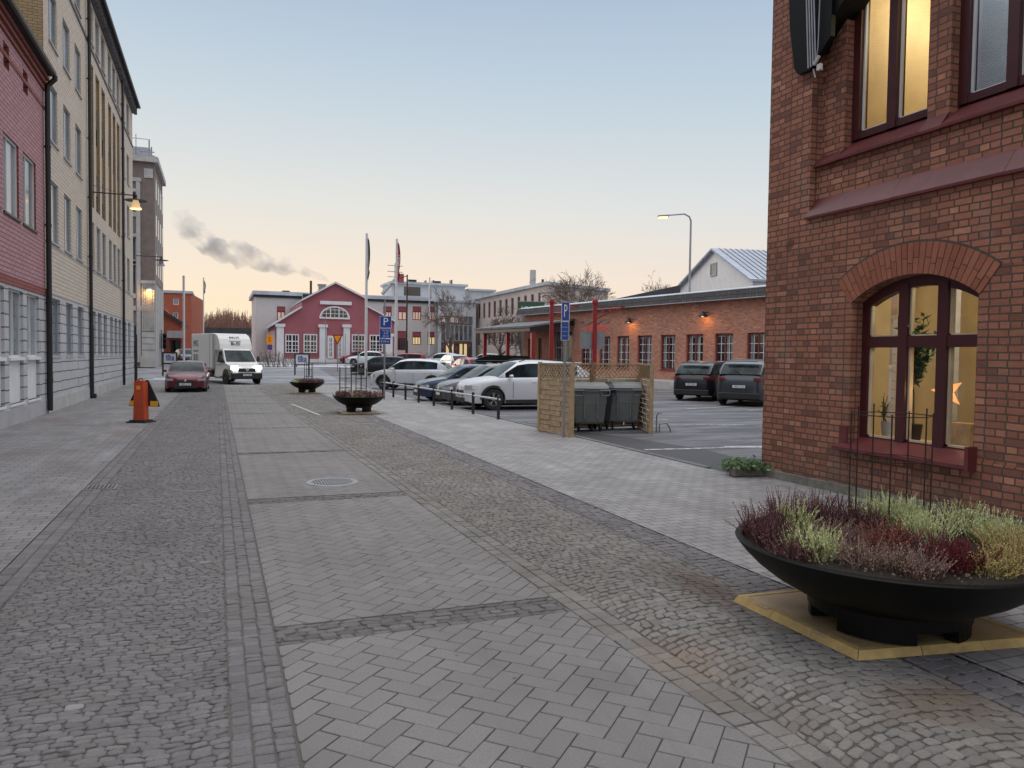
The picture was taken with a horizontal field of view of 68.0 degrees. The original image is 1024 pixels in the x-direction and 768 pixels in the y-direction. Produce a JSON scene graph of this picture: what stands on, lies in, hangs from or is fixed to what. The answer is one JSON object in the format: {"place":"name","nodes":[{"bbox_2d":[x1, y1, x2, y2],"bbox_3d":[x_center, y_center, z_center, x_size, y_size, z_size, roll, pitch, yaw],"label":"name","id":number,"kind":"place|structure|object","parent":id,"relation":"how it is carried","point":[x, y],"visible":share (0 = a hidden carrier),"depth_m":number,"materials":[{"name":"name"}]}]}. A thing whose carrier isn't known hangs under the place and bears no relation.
{"place":"outdoors","nodes":[
{"label":"outdoors","id":0,"kind":"place"},
{"bbox_2d":[0,0,57,429],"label":"pink brick building","id":1,"kind":"structure","parent":0,"point":[27,69],"depth_m":20.12,"materials":[{"name":"brick"}]},
{"bbox_2d":[3,133,21,222],"bbox_3d":[-12.544,-5.138,18.928,0.170,1.960,1.631,0,2,-21],"label":"window","id":2,"kind":"structure","parent":1,"relation":"in","point":[9,148],"depth_m":19.12,"materials":[{"name":"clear glass"}]},
{"bbox_2d":[8,288,20,356],"bbox_3d":[-12.769,-1.544,19.341,0.080,1.720,1.471,0,2,-21],"label":"window","id":3,"kind":"structure","parent":1,"relation":"in","point":[14,296],"depth_m":19.65,"materials":[{"name":"grey glass"}]},
{"bbox_2d":[23,153,37,233],"bbox_3d":[-13.245,-5.215,20.748,0.170,1.960,1.631,0,2,-21],"label":"window","id":4,"kind":"structure","parent":1,"relation":"in","point":[28,167],"depth_m":21.01,"materials":[{"name":"grey glass"}]},
{"bbox_2d":[27,294,36,356],"bbox_3d":[-13.449,-1.618,21.109,0.080,1.720,1.471,0,2,-21],"label":"window","id":5,"kind":"structure","parent":1,"relation":"in","point":[31,300],"depth_m":21.42,"materials":[{"name":"grey glass"}]},
{"bbox_2d":[0,383,183,571],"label":"pavement","id":6,"kind":"structure","parent":0,"point":[53,464],"depth_m":13.75,"materials":[{"name":"tile"}]},
{"bbox_2d":[14,0,140,412],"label":"cream office building","id":7,"kind":"structure","parent":6,"relation":"on","point":[94,104],"depth_m":29.69,"materials":[{"name":"concrete"}]},
{"bbox_2d":[48,0,58,56],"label":"window","id":8,"kind":"structure","parent":7,"relation":"in","point":[51,4],"depth_m":23.87,"materials":[{"name":"grey glass"}]},
{"bbox_2d":[50,87,59,150],"bbox_3d":[-14.387,-8.368,23.734,0.170,1.810,1.350,0,2,-21],"label":"window","id":9,"kind":"structure","parent":7,"relation":"in","point":[52,94],"depth_m":24.08,"materials":[{"name":"grey glass"}]},
{"bbox_2d":[51,181,60,247],"bbox_3d":[-14.426,-5.345,23.846,0.170,1.960,1.350,0,2,-21],"label":"window","id":10,"kind":"structure","parent":7,"relation":"in","point":[53,187],"depth_m":24.14,"materials":[{"name":"grey glass"}]},
{"bbox_2d":[52,299,61,357],"bbox_3d":[-14.473,-1.748,23.980,0.170,1.860,1.350,0,2,-21],"label":"window","id":11,"kind":"structure","parent":7,"relation":"in","point":[55,302],"depth_m":24.39,"materials":[{"name":"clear glass"}]},
{"bbox_2d":[64,195,72,255],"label":"window","id":12,"kind":"structure","parent":7,"relation":"in","point":[66,201],"depth_m":26.16,"materials":[{"name":"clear glass"}]},
{"bbox_2d":[126,378,159,422],"bbox_3d":[-9.892,0.433,20.223,0.880,1.179,0.520,1,2,7],"label":"hazard bollard","id":13,"kind":"object","parent":6,"relation":"on","point":[143,399],"visible":1,"depth_m":20.14,"materials":[{"name":"plastic"}]},
{"bbox_2d":[0,385,299,767],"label":"granite sett paving","id":14,"kind":"structure","parent":0,"point":[194,413],"depth_m":5.33,"materials":[{"name":"stone"}]},
{"bbox_2d":[163,360,210,391],"bbox_3d":[-16.024,-0.426,37.542,2.164,1.467,4.869,0,2,-20],"label":"parked car","id":15,"kind":"object","parent":14,"relation":"on","point":[188,374],"visible":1,"depth_m":35.89,"materials":[{"name":"paint"}]},
{"bbox_2d":[163,290,202,348],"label":"red brick block","id":16,"kind":"structure","parent":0,"point":[172,302],"depth_m":105.54,"materials":[{"name":"brick"}]},
{"bbox_2d":[156,361,316,368],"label":"side lane","id":17,"kind":"structure","parent":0,"point":[168,366],"depth_m":67.69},
{"bbox_2d":[163,308,187,351],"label":"dark roofed house","id":18,"kind":"structure","parent":17,"relation":"on","point":[172,329],"depth_m":80.19,"materials":[{"name":"brick"}]},
{"bbox_2d":[249,263,495,360],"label":"long greyish building","id":19,"kind":"structure","parent":17,"relation":"on","point":[269,307],"depth_m":110.71,"materials":[{"name":"beige"}]},
{"bbox_2d":[137,368,346,382],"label":"cross street","id":20,"kind":"structure","parent":0,"point":[278,375],"depth_m":55.08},
{"bbox_2d":[191,333,261,383],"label":"box van","id":21,"kind":"object","parent":20,"relation":"on","point":[227,358],"visible":0.91,"depth_m":46.43,"materials":[{"name":"metal"}]},
{"bbox_2d":[310,364,372,384],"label":"parking lot","id":22,"kind":"structure","parent":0,"point":[334,372],"depth_m":58.88,"materials":[{"name":"asphalt"}]},
{"bbox_2d":[365,233,367,376],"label":"flagpole","id":23,"kind":"object","parent":22,"relation":"on","point":[366,280],"visible":0.97,"depth_m":56.73,"materials":[{"name":"metal"}]},
{"bbox_2d":[350,356,404,374],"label":"parked car","id":24,"kind":"object","parent":22,"relation":"on","point":[376,363],"visible":0.48,"depth_m":59.54,"materials":[{"name":"paint"}]},
{"bbox_2d":[395,238,397,356],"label":"flagpole","id":25,"kind":"object","parent":22,"relation":"on","point":[396,282],"visible":0.91,"depth_m":59.71,"materials":[{"name":"metal"}]},
{"bbox_2d":[421,285,480,352],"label":"bare tree","id":26,"kind":"object","parent":22,"relation":"on","point":[443,325],"visible":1,"depth_m":83.89,"materials":[{"name":"brown plant"}]},
{"bbox_2d":[477,305,521,354],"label":"bare tree","id":27,"kind":"object","parent":22,"relation":"on","point":[494,335],"visible":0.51,"depth_m":73.55,"materials":[{"name":"brown plant"}]},
{"bbox_2d":[535,260,615,305],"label":"bare tree","id":28,"kind":"object","parent":22,"relation":"on","point":[566,287],"visible":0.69,"depth_m":77.98,"materials":[{"name":"brown plant"}]},
{"bbox_2d":[106,0,772,322],"label":"sky","id":29,"kind":"structure","parent":0,"point":[497,141],"materials":[{"name":"blue"}]},
{"bbox_2d":[223,385,789,767],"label":"herringbone paving","id":30,"kind":"structure","parent":0,"point":[324,561],"depth_m":4.77,"materials":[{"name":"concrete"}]},
{"bbox_2d":[306,478,357,486],"bbox_3d":[-2.657,1.448,11.210,0.760,0.008,0.760,0,2,-21],"label":"manhole cover","id":31,"kind":"object","parent":30,"relation":"in","point":[327,482],"visible":1,"depth_m":11.19,"materials":[{"name":"metal"}]},
{"bbox_2d":[228,396,569,645],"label":"dark sett bands","id":32,"kind":"object","parent":30,"relation":"in","point":[352,626],"visible":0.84,"depth_m":5.50,"materials":[{"name":"stone"}]},
{"bbox_2d":[0,363,1023,683],"bbox_3d":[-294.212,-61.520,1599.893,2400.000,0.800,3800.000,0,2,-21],"label":"ground","id":33,"kind":"structure","parent":0,"point":[616,515],"depth_m":8.57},
{"bbox_2d":[132,134,165,366],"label":"tall brown building","id":34,"kind":"structure","parent":33,"relation":"on","point":[149,181],"depth_m":61.19,"materials":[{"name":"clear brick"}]},
{"bbox_2d":[204,307,251,327],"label":"bare wood","id":35,"kind":"object","parent":33,"relation":"on","point":[220,320],"visible":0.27,"depth_m":235.53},
{"bbox_2d":[204,327,251,351],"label":"long dark shed","id":36,"kind":"structure","parent":33,"relation":"on","point":[248,331],"depth_m":149.25,"materials":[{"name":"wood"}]},
{"bbox_2d":[264,281,397,362],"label":"rose gabled house","id":37,"kind":"structure","parent":33,"relation":"on","point":[300,328],"depth_m":91.01,"materials":[{"name":"paint"}]},
{"bbox_2d":[319,306,349,318],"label":"window","id":38,"kind":"structure","parent":37,"relation":"in","point":[333,312],"depth_m":91.10,"materials":[{"name":"white paint"}]},
{"bbox_2d":[434,300,477,357],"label":"glazed entrance bay","id":39,"kind":"object","parent":33,"relation":"on","point":[464,342],"visible":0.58,"depth_m":111.78,"materials":[{"name":"glass"}]},
{"bbox_2d":[473,281,609,356],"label":"beige corner wing","id":40,"kind":"structure","parent":33,"relation":"on","point":[488,309],"depth_m":101.79,"materials":[{"name":"paint"}]},
{"bbox_2d":[305,390,1023,714],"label":"grey sett border","id":41,"kind":"object","parent":33,"relation":"on","point":[996,683],"visible":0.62,"depth_m":7.16,"materials":[{"name":"stone"}]},
{"bbox_2d":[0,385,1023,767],"bbox_3d":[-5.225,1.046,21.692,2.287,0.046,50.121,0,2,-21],"label":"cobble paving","id":42,"kind":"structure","parent":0,"point":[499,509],"depth_m":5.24,"materials":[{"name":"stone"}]},
{"bbox_2d":[337,410,380,413],"bbox_3d":[-4.921,0.905,24.372,1.222,0.050,1.099,0,2,-21],"label":"wooden planter base","id":43,"kind":"object","parent":42,"relation":"on","point":[358,412],"visible":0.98,"depth_m":23.99,"materials":[{"name":"brown wood"}]},
{"bbox_2d":[333,395,384,411],"bbox_3d":[-4.917,0.625,24.362,1.642,0.481,1.642,0,2,-21],"label":"heather planter","id":44,"kind":"object","parent":43,"relation":"on","point":[352,404],"visible":0.87,"depth_m":23.88,"materials":[{"name":"black metal"}]},
{"bbox_2d":[315,385,730,485],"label":"pavement","id":45,"kind":"structure","parent":0,"point":[545,458],"depth_m":15.54,"materials":[{"name":"tile"}]},
{"bbox_2d":[379,300,391,399],"bbox_3d":[-5.297,-1.426,31.730,0.504,4.164,0.091,1,2,0],"label":"parking sign","id":46,"kind":"object","parent":45,"relation":"on","point":[385,323],"visible":1,"depth_m":31.66,"materials":[{"name":"metal"}]},
{"bbox_2d":[382,380,500,418],"bbox_3d":[-3.203,0.436,28.996,0.100,0.740,14.072,0,2,-24],"label":"parking rail","id":47,"kind":"object","parent":45,"relation":"on","point":[473,395],"visible":0.95,"depth_m":27.09,"materials":[{"name":"metal"}]},
{"bbox_2d":[561,302,569,437],"bbox_3d":[1.228,-0.329,17.761,0.198,3.176,0.088,1,2,0],"label":"parking sign","id":48,"kind":"object","parent":45,"relation":"on","point":[565,313],"visible":1,"depth_m":17.70,"materials":[{"name":"metal"}]},
{"bbox_2d":[363,385,762,473],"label":"parking lot","id":49,"kind":"structure","parent":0,"point":[741,426],"depth_m":22.90,"materials":[{"name":"asphalt"}]},
{"bbox_2d":[371,359,451,388],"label":"parked car","id":50,"kind":"object","parent":49,"relation":"on","point":[409,371],"visible":0.66,"depth_m":40.81,"materials":[{"name":"paint"}]},
{"bbox_2d":[413,364,483,401],"bbox_3d":[-1.943,-0.083,32.317,4.416,1.536,2.096,0,2,-21],"label":"parked car","id":51,"kind":"object","parent":49,"relation":"on","point":[457,372],"visible":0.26,"depth_m":31.39,"materials":[{"name":"paint"}]},
{"bbox_2d":[435,364,533,405],"bbox_3d":[-0.780,-0.015,30.071,4.466,1.596,2.115,0,2,-21],"label":"parked car","id":52,"kind":"object","parent":49,"relation":"on","point":[478,371],"visible":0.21,"depth_m":29.19,"materials":[{"name":"paint"}]},
{"bbox_2d":[455,359,588,409],"bbox_3d":[0.461,-0.026,27.927,5.019,1.808,2.193,0,2,-21],"label":"parked car","id":53,"kind":"object","parent":49,"relation":"on","point":[514,381],"visible":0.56,"depth_m":26.88,"materials":[{"name":"paint"}]},
{"bbox_2d":[360,385,710,468],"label":"kerb","id":54,"kind":"structure","parent":49,"relation":"on","point":[658,455],"depth_m":16.68,"materials":[{"name":"stone"}]},
{"bbox_2d":[549,298,578,360],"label":"red sign post","id":55,"kind":"object","parent":49,"relation":"on","point":[552,315],"visible":0.82,"depth_m":43.83,"materials":[{"name":"metal"}]},
{"bbox_2d":[574,382,610,430],"bbox_3d":[1.954,0.577,19.577,0.968,1.250,0.934,0,2,-9],"label":"waste bin","id":56,"kind":"object","parent":49,"relation":"on","point":[590,400],"visible":0.91,"depth_m":19.27,"materials":[{"name":"grey plastic"}]},
{"bbox_2d":[537,362,653,436],"bbox_3d":[2.458,0.338,19.308,3.243,1.760,1.691,0,2,-27],"label":"bin enclosure","id":57,"kind":"object","parent":49,"relation":"on","point":[549,413],"visible":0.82,"depth_m":19.15,"materials":[{"name":"brick"}]},
{"bbox_2d":[580,299,624,375],"bbox_3d":[4.750,-2.006,39.967,2.312,4.976,0.368,1,2,0],"label":"red sign post","id":58,"kind":"object","parent":49,"relation":"on","point":[594,340],"visible":0.92,"depth_m":39.91,"materials":[{"name":"metal"}]},
{"bbox_2d":[474,285,765,389],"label":"orange brick hall","id":59,"kind":"structure","parent":49,"relation":"on","point":[667,332],"depth_m":48.24,"materials":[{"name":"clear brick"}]},
{"bbox_2d":[556,330,571,361],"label":"window","id":60,"kind":"structure","parent":59,"relation":"in","point":[559,343],"depth_m":58.17,"materials":[{"name":"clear glass"}]},
{"bbox_2d":[617,336,628,369],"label":"window","id":61,"kind":"structure","parent":59,"relation":"in","point":[623,341],"depth_m":51.68,"materials":[{"name":"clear glass"}]},
{"bbox_2d":[636,335,651,369],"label":"window","id":62,"kind":"structure","parent":59,"relation":"in","point":[645,342],"depth_m":49.63,"materials":[{"name":"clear glass"}]},
{"bbox_2d":[659,335,675,370],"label":"window","id":63,"kind":"structure","parent":59,"relation":"in","point":[668,341],"depth_m":47.71,"materials":[{"name":"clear glass"}]},
{"bbox_2d":[687,334,702,361],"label":"window","id":64,"kind":"structure","parent":59,"relation":"in","point":[695,341],"depth_m":45.62,"materials":[{"name":"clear glass"}]},
{"bbox_2d":[716,333,732,362],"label":"window","id":65,"kind":"structure","parent":59,"relation":"in","point":[724,341],"depth_m":43.58,"materials":[{"name":"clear glass"}]},
{"bbox_2d":[748,332,764,358],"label":"window","id":66,"kind":"structure","parent":59,"relation":"in","point":[756,341],"depth_m":41.56,"materials":[{"name":"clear glass"}]},
{"bbox_2d":[607,382,642,428],"bbox_3d":[2.962,0.567,20.207,0.968,1.250,0.934,1,2,5],"label":"waste bin","id":67,"kind":"object","parent":49,"relation":"on","point":[625,403],"visible":0.9,"depth_m":19.90,"materials":[{"name":"grey plastic"}]},
{"bbox_2d":[574,431,731,471],"bbox_3d":[2.785,1.313,17.104,1.520,0.001,9.200,0,2,-21],"label":"asphalt patch","id":68,"kind":"object","parent":49,"relation":"on","point":[702,456],"visible":0.5,"depth_m":15.85,"materials":[{"name":"asphalt"}]},
{"bbox_2d":[673,361,723,400],"bbox_3d":[9.225,-0.197,35.861,2.251,1.792,4.869,2,2,31],"label":"parked car","id":69,"kind":"object","parent":49,"relation":"on","point":[696,378],"visible":0.61,"depth_m":33.92,"materials":[{"name":"paint"}]},
{"bbox_2d":[716,359,763,403],"bbox_3d":[10.333,-0.117,32.457,2.348,1.912,4.869,2,2,31],"label":"parked car","id":70,"kind":"object","parent":49,"relation":"on","point":[740,379],"visible":0.5,"depth_m":30.51,"materials":[{"name":"paint"}]},
{"bbox_2d":[707,454,774,476],"bbox_3d":[3.733,1.325,12.459,1.051,0.327,1.115,-1,3,-40],"label":"corner plant bed","id":71,"kind":"object","parent":49,"relation":"on","point":[740,467],"visible":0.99,"depth_m":12.24,"materials":[{"name":"plant"}]},
{"bbox_2d":[677,248,766,292],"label":"white gabled house","id":72,"kind":"structure","parent":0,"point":[717,268],"depth_m":62.86,"materials":[{"name":"paint"}]},
{"bbox_2d":[547,477,1023,682],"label":"pavement","id":73,"kind":"structure","parent":0,"point":[694,512],"depth_m":9.50,"materials":[{"name":"tile"}]},
{"bbox_2d":[733,589,1023,660],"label":"wooden planter base","id":74,"kind":"object","parent":73,"relation":"on","point":[788,608],"visible":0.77,"depth_m":5.13,"materials":[{"name":"yellow wood"}]},
{"bbox_2d":[735,512,1023,645],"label":"heather planter","id":75,"kind":"object","parent":74,"relation":"on","point":[887,607],"visible":0.69,"depth_m":4.72,"materials":[{"name":"black metal"}]},
{"bbox_2d":[723,497,795,539],"bbox_3d":[1.830,1.000,5.663,0.454,0.285,0.537,0,2,-21],"label":"heather plant","id":76,"kind":"object","parent":75,"relation":"in","point":[743,525],"visible":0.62,"depth_m":5.64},
{"bbox_2d":[744,510,802,549],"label":"heather plant","id":77,"kind":"object","parent":75,"relation":"in","point":[763,536],"visible":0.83,"depth_m":5.35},
{"bbox_2d":[757,484,818,529],"bbox_3d":[2.178,0.964,5.949,0.503,0.345,0.500,-1,3,-39],"label":"heather plant","id":78,"kind":"object","parent":75,"relation":"in","point":[774,507],"visible":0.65,"depth_m":5.96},
{"bbox_2d":[765,530,826,563],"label":"heather plant","id":79,"kind":"object","parent":75,"relation":"in","point":[795,550],"visible":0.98,"depth_m":4.99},
{"bbox_2d":[775,497,821,530],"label":"heather plant","id":80,"kind":"object","parent":75,"relation":"in","point":[791,513],"visible":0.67,"depth_m":5.89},
{"bbox_2d":[778,521,843,556],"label":"heather plant","id":81,"kind":"object","parent":75,"relation":"in","point":[808,534],"visible":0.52,"depth_m":5.18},
{"bbox_2d":[795,487,845,522],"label":"heather plant","id":82,"kind":"object","parent":75,"relation":"in","point":[812,501],"visible":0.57,"depth_m":6.22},
{"bbox_2d":[789,523,853,562],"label":"heather plant","id":83,"kind":"object","parent":75,"relation":"in","point":[824,550],"visible":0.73,"depth_m":4.99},
{"bbox_2d":[801,514,860,538],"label":"heather plant","id":84,"kind":"object","parent":75,"relation":"in","point":[835,525],"visible":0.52,"depth_m":5.57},
{"bbox_2d":[813,493,869,525],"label":"heather plant","id":85,"kind":"object","parent":75,"relation":"in","point":[840,511],"visible":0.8,"depth_m":6.11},
{"bbox_2d":[830,500,891,529],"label":"heather plant","id":86,"kind":"object","parent":75,"relation":"in","point":[862,518],"visible":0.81,"depth_m":5.93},
{"bbox_2d":[829,535,894,571],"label":"heather plant","id":87,"kind":"object","parent":75,"relation":"in","point":[867,558],"visible":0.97,"depth_m":4.86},
{"bbox_2d":[844,489,904,525],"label":"heather plant","id":88,"kind":"object","parent":75,"relation":"in","point":[874,509],"visible":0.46,"depth_m":6.08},
{"bbox_2d":[853,522,915,554],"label":"heather plant","id":89,"kind":"object","parent":75,"relation":"in","point":[891,539],"visible":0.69,"depth_m":5.18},
{"bbox_2d":[848,404,933,533],"bbox_3d":[2.998,0.665,6.007,0.594,0.984,0.590,0,2,-21],"label":"wire plant cage","id":90,"kind":"object","parent":75,"relation":"on","point":[891,454],"visible":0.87,"depth_m":5.95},
{"bbox_2d":[866,486,916,525],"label":"heather plant","id":91,"kind":"object","parent":75,"relation":"in","point":[891,501],"visible":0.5,"depth_m":6.09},
{"bbox_2d":[858,514,925,546],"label":"heather plant","id":92,"kind":"object","parent":75,"relation":"in","point":[900,531],"visible":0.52,"depth_m":5.41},
{"bbox_2d":[866,541,939,575],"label":"heather plant","id":93,"kind":"object","parent":75,"relation":"in","point":[902,562],"visible":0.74,"depth_m":4.70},
{"bbox_2d":[885,541,957,580],"bbox_3d":[2.518,1.086,4.681,0.390,0.203,0.376,0,2,-7],"label":"heather plant","id":94,"kind":"object","parent":75,"relation":"in","point":[940,569],"visible":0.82,"depth_m":4.62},
{"bbox_2d":[899,504,965,544],"bbox_3d":[3.004,1.012,5.415,0.430,0.308,0.420,2,2,31],"label":"heather plant","id":95,"kind":"object","parent":75,"relation":"in","point":[927,521],"visible":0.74,"depth_m":5.42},
{"bbox_2d":[905,521,971,557],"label":"heather plant","id":96,"kind":"object","parent":75,"relation":"in","point":[917,541],"visible":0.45,"depth_m":5.11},
{"bbox_2d":[920,533,999,576],"bbox_3d":[2.769,1.067,4.779,0.408,0.239,0.382,0,2,-21],"label":"heather plant","id":97,"kind":"object","parent":75,"relation":"in","point":[957,564],"visible":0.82,"depth_m":4.72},
{"bbox_2d":[928,496,996,537],"bbox_3d":[3.436,1.001,5.817,0.423,0.314,0.537,1,2,7],"label":"heather plant","id":98,"kind":"object","parent":75,"relation":"in","point":[963,515],"visible":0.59,"depth_m":5.75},
{"bbox_2d":[931,535,1005,573],"bbox_3d":[2.919,1.085,4.870,0.422,0.202,0.371,0,2,-21],"label":"heather plant","id":99,"kind":"object","parent":75,"relation":"in","point":[996,556],"visible":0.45,"depth_m":4.78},
{"bbox_2d":[957,504,1019,542],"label":"heather plant","id":100,"kind":"object","parent":75,"relation":"in","point":[965,526],"visible":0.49,"depth_m":5.61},
{"bbox_2d":[966,542,1023,578],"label":"heather plant","id":101,"kind":"object","parent":75,"relation":"in","point":[998,568],"visible":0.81,"depth_m":4.69,"materials":[{"name":"yellow plant"}]},
{"bbox_2d":[966,508,1023,543],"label":"heather plant","id":102,"kind":"object","parent":75,"relation":"in","point":[1005,523],"visible":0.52,"depth_m":5.50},
{"bbox_2d":[969,534,1023,574],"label":"heather plant","id":103,"kind":"object","parent":75,"relation":"in","point":[1014,550],"visible":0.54,"depth_m":4.85,"materials":[{"name":"yellow plant"}]},
{"bbox_2d":[971,520,1023,552],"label":"heather plant","id":104,"kind":"object","parent":75,"relation":"in","point":[999,535],"visible":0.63,"depth_m":5.26,"materials":[{"name":"yellow plant"}]},
{"bbox_2d":[745,476,1020,537],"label":"wall foot pavement","id":105,"kind":"structure","parent":0,"point":[785,484],"depth_m":11.27,"materials":[{"name":"tile"}]},
{"bbox_2d":[762,0,1023,535],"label":"old brick building","id":106,"kind":"structure","parent":0,"point":[896,178],"depth_m":10.39,"materials":[{"name":"red brick"}]},
{"bbox_2d":[789,0,869,77],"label":"sign","id":107,"kind":"object","parent":106,"relation":"attached to","point":[816,26],"visible":0.98,"depth_m":11.18,"materials":[{"name":"metal"}]},
{"bbox_2d":[851,0,930,141],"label":"window","id":108,"kind":"structure","parent":106,"relation":"in","point":[895,118],"depth_m":10.47,"materials":[{"name":"glass"}]},
{"bbox_2d":[831,274,978,471],"bbox_3d":[5.176,-0.216,9.897,0.470,2.407,2.125,0,2,-21],"label":"arched window","id":109,"kind":"structure","parent":106,"relation":"in","point":[945,454],"depth_m":10.03,"materials":[{"name":"red paint"}]},
{"bbox_2d":[893,312,936,439],"bbox_3d":[5.613,-0.105,10.344,0.564,1.803,0.982,3,3,44],"label":"rubber plant","id":110,"kind":"object","parent":106,"relation":"on","point":[924,356],"visible":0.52,"depth_m":10.35,"materials":[{"name":"green plant"}]},
{"bbox_2d":[957,0,1023,105],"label":"window","id":111,"kind":"structure","parent":106,"relation":"in","point":[968,93],"depth_m":9.29,"materials":[{"name":"red paint"}]},
{"bbox_2d":[951,422,973,446],"bbox_3d":[5.979,0.664,10.014,0.250,0.300,0.350,0,2,-21],"label":"wooden crate","id":112,"kind":"object","parent":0,"point":[962,433],"visible":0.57,"depth_m":9.91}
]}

